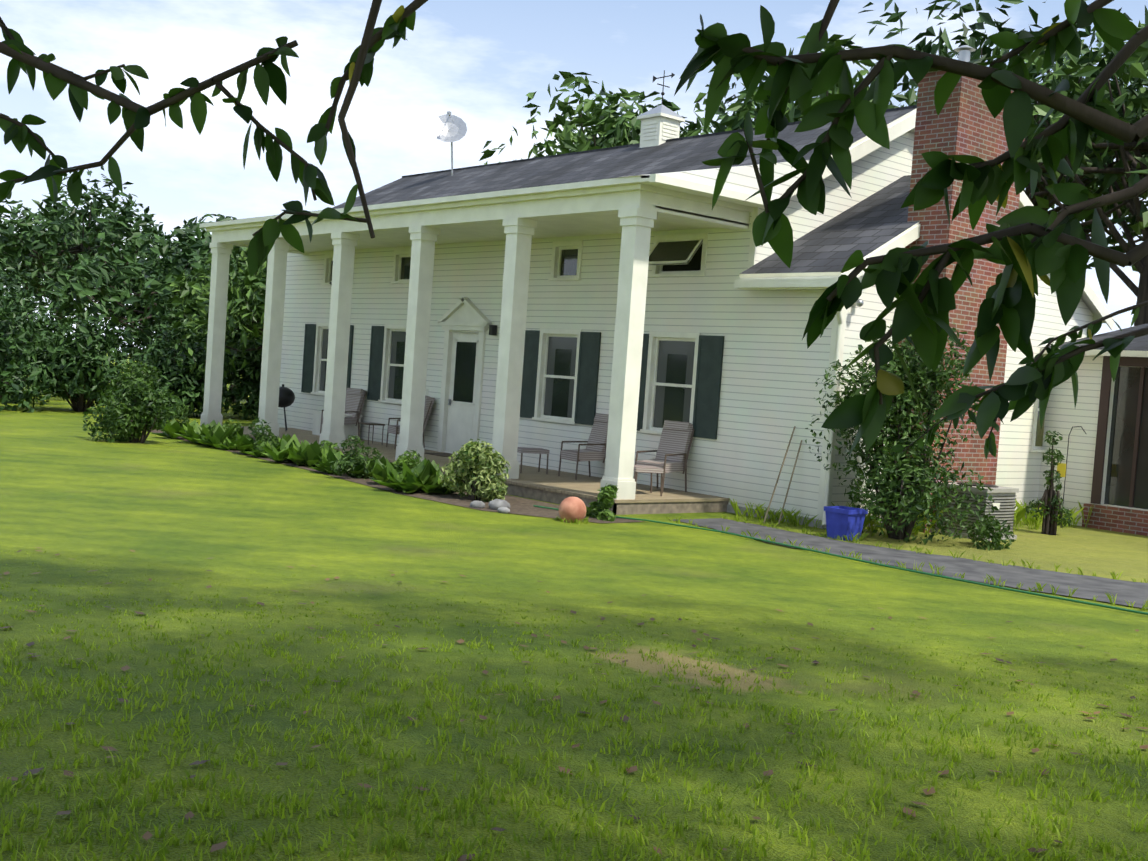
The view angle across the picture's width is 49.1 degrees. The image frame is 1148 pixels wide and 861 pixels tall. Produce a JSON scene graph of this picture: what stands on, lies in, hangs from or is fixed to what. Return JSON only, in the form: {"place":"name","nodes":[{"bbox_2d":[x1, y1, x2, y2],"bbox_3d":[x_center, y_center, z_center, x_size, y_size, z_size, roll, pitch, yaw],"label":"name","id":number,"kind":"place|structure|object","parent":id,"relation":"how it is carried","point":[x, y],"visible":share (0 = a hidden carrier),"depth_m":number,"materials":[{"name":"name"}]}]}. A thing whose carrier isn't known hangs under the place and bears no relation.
{"place":"outdoors","nodes":[
{"label":"outdoors","id":0,"kind":"place"},
{"bbox_2d":[0,354,1147,860],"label":"ground","id":1,"kind":"structure","parent":0,"point":[72,494],"depth_m":7.53,"materials":[{"name":"green plant"}]},
{"bbox_2d":[0,295,57,412],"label":"hedge shrub","id":2,"kind":"object","parent":1,"relation":"on","point":[11,378],"visible":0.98,"depth_m":33.97,"materials":[{"name":"green plant"}]},
{"bbox_2d":[0,293,74,402],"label":"hedge shrub","id":3,"kind":"object","parent":1,"relation":"on","point":[39,323],"visible":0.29,"depth_m":38.84,"materials":[{"name":"green plant"}]},
{"bbox_2d":[0,253,76,397],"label":"hedge shrub","id":4,"kind":"object","parent":1,"relation":"on","point":[18,292],"visible":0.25,"depth_m":42.67,"materials":[{"name":"green plant"}]},
{"bbox_2d":[23,315,132,411],"bbox_3d":[-14.060,-1.871,35.643,3.945,2.812,3.176,4,3,5],"label":"hedge shrub","id":5,"kind":"object","parent":1,"relation":"on","point":[76,368],"visible":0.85,"depth_m":35.05,"materials":[{"name":"green plant"}]},
{"bbox_2d":[1,182,163,318],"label":"tree","id":6,"kind":"object","parent":1,"relation":"on","point":[142,224],"visible":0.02,"depth_m":66.98,"materials":[{"name":"green plant"}]},
{"bbox_2d":[0,165,177,338],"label":"tree","id":7,"kind":"object","parent":1,"relation":"on","point":[52,248],"visible":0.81,"depth_m":54.25,"materials":[{"name":"green plant"}]},
{"bbox_2d":[81,378,182,442],"bbox_3d":[-8.934,-0.324,25.407,1.943,1.493,1.414,3,3,-19],"label":"shrub","id":8,"kind":"object","parent":1,"relation":"on","point":[140,402],"visible":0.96,"depth_m":25.22,"materials":[{"name":"green plant"}]},
{"bbox_2d":[110,360,170,429],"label":"shrub","id":9,"kind":"object","parent":1,"relation":"on","point":[119,379],"visible":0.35,"depth_m":29.49,"materials":[{"name":"green plant"}]},
{"bbox_2d":[40,224,247,356],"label":"tree","id":10,"kind":"object","parent":1,"relation":"on","point":[118,291],"visible":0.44,"depth_m":46.87,"materials":[{"name":"green plant"}]},
{"bbox_2d":[97,291,198,369],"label":"hedge shrub","id":11,"kind":"object","parent":1,"relation":"on","point":[137,342],"visible":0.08,"depth_m":49.39,"materials":[{"name":"green plant"}]},
{"bbox_2d":[108,290,244,406],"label":"hedge shrub","id":12,"kind":"object","parent":1,"relation":"on","point":[162,326],"visible":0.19,"depth_m":43.94,"materials":[{"name":"green plant"}]},
{"bbox_2d":[122,328,238,418],"bbox_3d":[-11.598,-1.550,37.002,3.280,2.917,3.588,3,3,-18],"label":"hedge shrub","id":13,"kind":"object","parent":1,"relation":"on","point":[179,378],"visible":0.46,"depth_m":36.22,"materials":[{"name":"green plant"}]},
{"bbox_2d":[138,214,246,322],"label":"tree","id":14,"kind":"object","parent":1,"relation":"on","point":[195,225],"depth_m":52.51,"materials":[{"name":"green plant"}]},
{"bbox_2d":[144,214,241,401],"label":"tree","id":15,"kind":"object","parent":1,"relation":"on","point":[202,218],"depth_m":60.63,"materials":[{"name":"green plant"}]},
{"bbox_2d":[166,246,267,378],"bbox_3d":[-8.334,-3.025,37.242,7.057,6.001,7.780,2,3,-41],"label":"tree","id":16,"kind":"object","parent":1,"relation":"on","point":[252,290],"visible":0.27,"depth_m":35.91,"materials":[{"name":"green plant"}]},
{"bbox_2d":[194,326,262,419],"bbox_3d":[-9.872,-1.643,38.293,3.885,3.471,3.684,2,3,-41],"label":"hedge shrub","id":17,"kind":"object","parent":1,"relation":"on","point":[250,374],"visible":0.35,"depth_m":37.89,"materials":[{"name":"green plant"}]},
{"bbox_2d":[225,267,261,360],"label":"tree","id":18,"kind":"object","parent":1,"relation":"on","point":[239,275],"depth_m":41.16,"materials":[{"name":"green plant"}]},
{"bbox_2d":[151,429,643,522],"bbox_3d":[-5.038,0.607,23.221,1.850,0.001,16.500,2,3,-41],"label":"soil bed","id":19,"kind":"object","parent":1,"relation":"on","point":[521,506],"depth_m":18.91,"materials":[{"name":"brown soil"}]},
{"bbox_2d":[160,403,189,430],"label":"shrub","id":20,"kind":"object","parent":19,"relation":"on","point":[181,415],"visible":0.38,"depth_m":28.19,"materials":[{"name":"green plant"}]},
{"bbox_2d":[222,418,251,440],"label":"shrub","id":21,"kind":"object","parent":19,"relation":"on","point":[225,424],"visible":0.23,"depth_m":26.22,"materials":[{"name":"green plant"}]},
{"bbox_2d":[248,418,280,456],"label":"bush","id":22,"kind":"object","parent":19,"relation":"on","point":[255,430],"visible":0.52,"depth_m":24.15,"materials":[{"name":"green plant"}]},
{"bbox_2d":[151,419,462,493],"bbox_3d":[-5.200,0.311,23.474,1.831,0.562,10.991,2,3,-38],"label":"hosta plant","id":23,"kind":"object","parent":19,"relation":"on","point":[423,475],"visible":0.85,"depth_m":22.49,"materials":[{"name":"green plant"}]},
{"bbox_2d":[313,440,339,466],"bbox_3d":[-4.554,0.477,22.962,0.601,0.611,0.791,4,3,4],"label":"plant bed","id":24,"kind":"object","parent":19,"relation":"on","point":[330,445],"visible":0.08,"depth_m":22.85,"materials":[{"name":"green plant"}]},
{"bbox_2d":[329,435,381,478],"bbox_3d":[-3.619,0.534,20.986,0.798,0.894,0.824,4,3,8],"label":"plant bed","id":25,"kind":"object","parent":19,"relation":"on","point":[351,460],"visible":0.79,"depth_m":21.00,"materials":[{"name":"green plant"}]},
{"bbox_2d":[393,450,422,475],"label":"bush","id":26,"kind":"object","parent":19,"relation":"on","point":[411,464],"visible":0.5,"depth_m":20.14,"materials":[{"name":"green plant"}]},
{"bbox_2d":[439,439,510,501],"bbox_3d":[-1.514,0.609,18.947,0.950,0.996,1.073,2,3,-41],"label":"variegated shrub","id":27,"kind":"object","parent":19,"relation":"on","point":[476,467],"visible":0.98,"depth_m":18.74,"materials":[{"name":"green plant"}]},
{"bbox_2d":[470,499,509,513],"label":"garden stones","id":28,"kind":"object","parent":19,"relation":"on","point":[500,506],"visible":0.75,"depth_m":17.74,"materials":[{"name":"white stone"}]},
{"bbox_2d":[559,497,586,522],"bbox_3d":[-0.019,1.083,17.004,0.380,0.380,0.380,2,3,-41],"label":"ball","id":29,"kind":"object","parent":19,"relation":"on","point":[573,508],"visible":0.88,"depth_m":16.87,"materials":[{"name":"plastic"}]},
{"bbox_2d":[586,483,618,520],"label":"corner plant","id":30,"kind":"object","parent":19,"relation":"on","point":[601,506],"visible":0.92,"depth_m":17.50,"materials":[{"name":"green plant"}]},
{"bbox_2d":[0,0,1147,458],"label":"tree","id":31,"kind":"object","parent":1,"relation":"on","point":[1028,246],"visible":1,"depth_m":1.91,"materials":[{"name":"green plant"}]},
{"bbox_2d":[0,550,1147,860],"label":"grass blades","id":32,"kind":"object","parent":1,"relation":"on","point":[448,856],"depth_m":5.14,"materials":[{"name":"green plant"}]},
{"bbox_2d":[0,547,1147,860],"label":"fallen leaves","id":33,"kind":"object","parent":1,"relation":"on","point":[462,857],"depth_m":5.88,"materials":[{"name":"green plant"}]},
{"bbox_2d":[479,71,701,164],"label":"tree","id":34,"kind":"object","parent":1,"relation":"on","point":[563,139],"visible":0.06,"depth_m":42.72,"materials":[{"name":"green plant"}]},
{"bbox_2d":[521,76,710,159],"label":"tree","id":35,"kind":"object","parent":1,"relation":"on","point":[530,95],"visible":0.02,"depth_m":48.99,"materials":[{"name":"green plant"}]},
{"bbox_2d":[199,45,1147,535],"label":"house","id":36,"kind":"structure","parent":1,"relation":"on","point":[641,291],"depth_m":21.27,"materials":[{"name":"white wood"}]},
{"bbox_2d":[278,384,456,456],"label":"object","id":37,"kind":"object","parent":36,"relation":"on","point":[286,397],"visible":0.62,"depth_m":28.53,"materials":[{"name":"brown"}]},
{"bbox_2d":[320,388,693,495],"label":"porch chairs","id":38,"kind":"object","parent":36,"relation":"on","point":[674,447],"visible":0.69,"depth_m":21.40,"materials":[{"name":"grey"}]},
{"bbox_2d":[578,65,812,147],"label":"tree","id":39,"kind":"object","parent":1,"relation":"on","point":[721,126],"visible":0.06,"depth_m":41.79,"materials":[{"name":"green plant"}]},
{"bbox_2d":[684,34,909,136],"bbox_3d":[7.573,-5.530,39.887,11.044,12.953,10.530,2,3,-41],"label":"tree","id":40,"kind":"object","parent":1,"relation":"on","point":[835,41],"visible":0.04,"depth_m":37.50,"materials":[{"name":"green plant"}]},
{"bbox_2d":[736,62,914,129],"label":"tree","id":41,"kind":"object","parent":1,"relation":"on","point":[862,73],"depth_m":44.48,"materials":[{"name":"green plant"}]},
{"bbox_2d":[534,505,1147,614],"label":"garden hose","id":42,"kind":"object","parent":1,"relation":"on","point":[1027,592],"visible":0.85,"depth_m":14.07,"materials":[{"name":"green rubber"}]},
{"bbox_2d":[824,506,867,540],"bbox_3d":[3.718,1.283,17.248,0.424,0.440,0.424,2,3,-41],"label":"blue bin","id":43,"kind":"object","parent":1,"relation":"on","point":[841,521],"visible":0.88,"depth_m":17.13,"materials":[{"name":"plastic"}]},
{"bbox_2d":[555,498,1147,610],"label":"grass tufts","id":44,"kind":"object","parent":1,"relation":"on","point":[1020,512],"depth_m":18.25,"materials":[{"name":"green plant"}]},
{"bbox_2d":[805,323,999,545],"bbox_3d":[4.556,0.110,17.625,2.174,3.421,2.447,3,3,-29],"label":"bush","id":45,"kind":"object","parent":1,"relation":"on","point":[900,496],"visible":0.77,"depth_m":17.36,"materials":[{"name":"green plant"}]},
{"bbox_2d":[930,482,1018,540],"bbox_3d":[6.010,1.218,18.803,0.900,0.825,0.900,2,3,-41],"label":"ac unit","id":46,"kind":"object","parent":1,"relation":"on","point":[1004,498],"visible":0.5,"depth_m":18.53,"materials":[{"name":"metal"}]},
{"bbox_2d":[833,0,1147,268],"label":"tree","id":47,"kind":"object","parent":1,"relation":"on","point":[1106,180],"visible":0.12,"depth_m":35.37,"materials":[{"name":"green plant"}]},
{"bbox_2d":[966,514,1015,550],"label":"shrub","id":48,"kind":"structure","parent":1,"relation":"on","point":[995,537],"depth_m":17.36,"materials":[{"name":"green plant"}]},
{"bbox_2d":[896,83,1100,208],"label":"tree","id":49,"kind":"object","parent":1,"relation":"on","point":[1052,207],"depth_m":51.97,"materials":[{"name":"green plant"}]},
{"bbox_2d":[900,31,1147,271],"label":"tree","id":50,"kind":"object","parent":1,"relation":"on","point":[1087,229],"visible":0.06,"depth_m":41.67,"materials":[{"name":"green plant"}]},
{"bbox_2d":[1026,430,1072,534],"bbox_3d":[7.522,0.840,19.794,0.562,1.706,0.686,2,3,-41],"label":"plant","id":51,"kind":"object","parent":1,"relation":"on","point":[1050,501],"visible":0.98,"depth_m":19.80,"materials":[{"name":"green plant"}]},
{"bbox_2d":[989,6,1147,325],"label":"tree","id":52,"kind":"object","parent":1,"relation":"on","point":[1124,152],"visible":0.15,"depth_m":32.65,"materials":[{"name":"green plant"}]},
{"bbox_2d":[1027,20,1147,243],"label":"tree","id":53,"kind":"object","parent":1,"relation":"on","point":[1107,231],"visible":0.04,"depth_m":39.57,"materials":[{"name":"green plant"}]},
{"bbox_2d":[1067,160,1144,216],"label":"tree","id":54,"kind":"object","parent":1,"relation":"on","point":[1108,188],"depth_m":46.92,"materials":[{"name":"green plant"}]},
{"bbox_2d":[1108,78,1147,201],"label":"tree","id":55,"kind":"object","parent":1,"relation":"on","point":[1130,85],"visible":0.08,"depth_m":35.54,"materials":[{"name":"green plant"}]},
{"bbox_2d":[1123,63,1147,235],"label":"tree","id":56,"kind":"object","parent":1,"relation":"on","point":[1137,70],"visible":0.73,"depth_m":28.86,"materials":[{"name":"green plant"}]},
{"bbox_2d":[0,0,1147,353],"label":"sky","id":57,"kind":"structure","parent":0,"point":[477,61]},
{"bbox_2d":[674,518,1147,608],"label":"path","id":58,"kind":"structure","parent":0,"point":[1089,587],"depth_m":14.88,"materials":[{"name":"concrete"}]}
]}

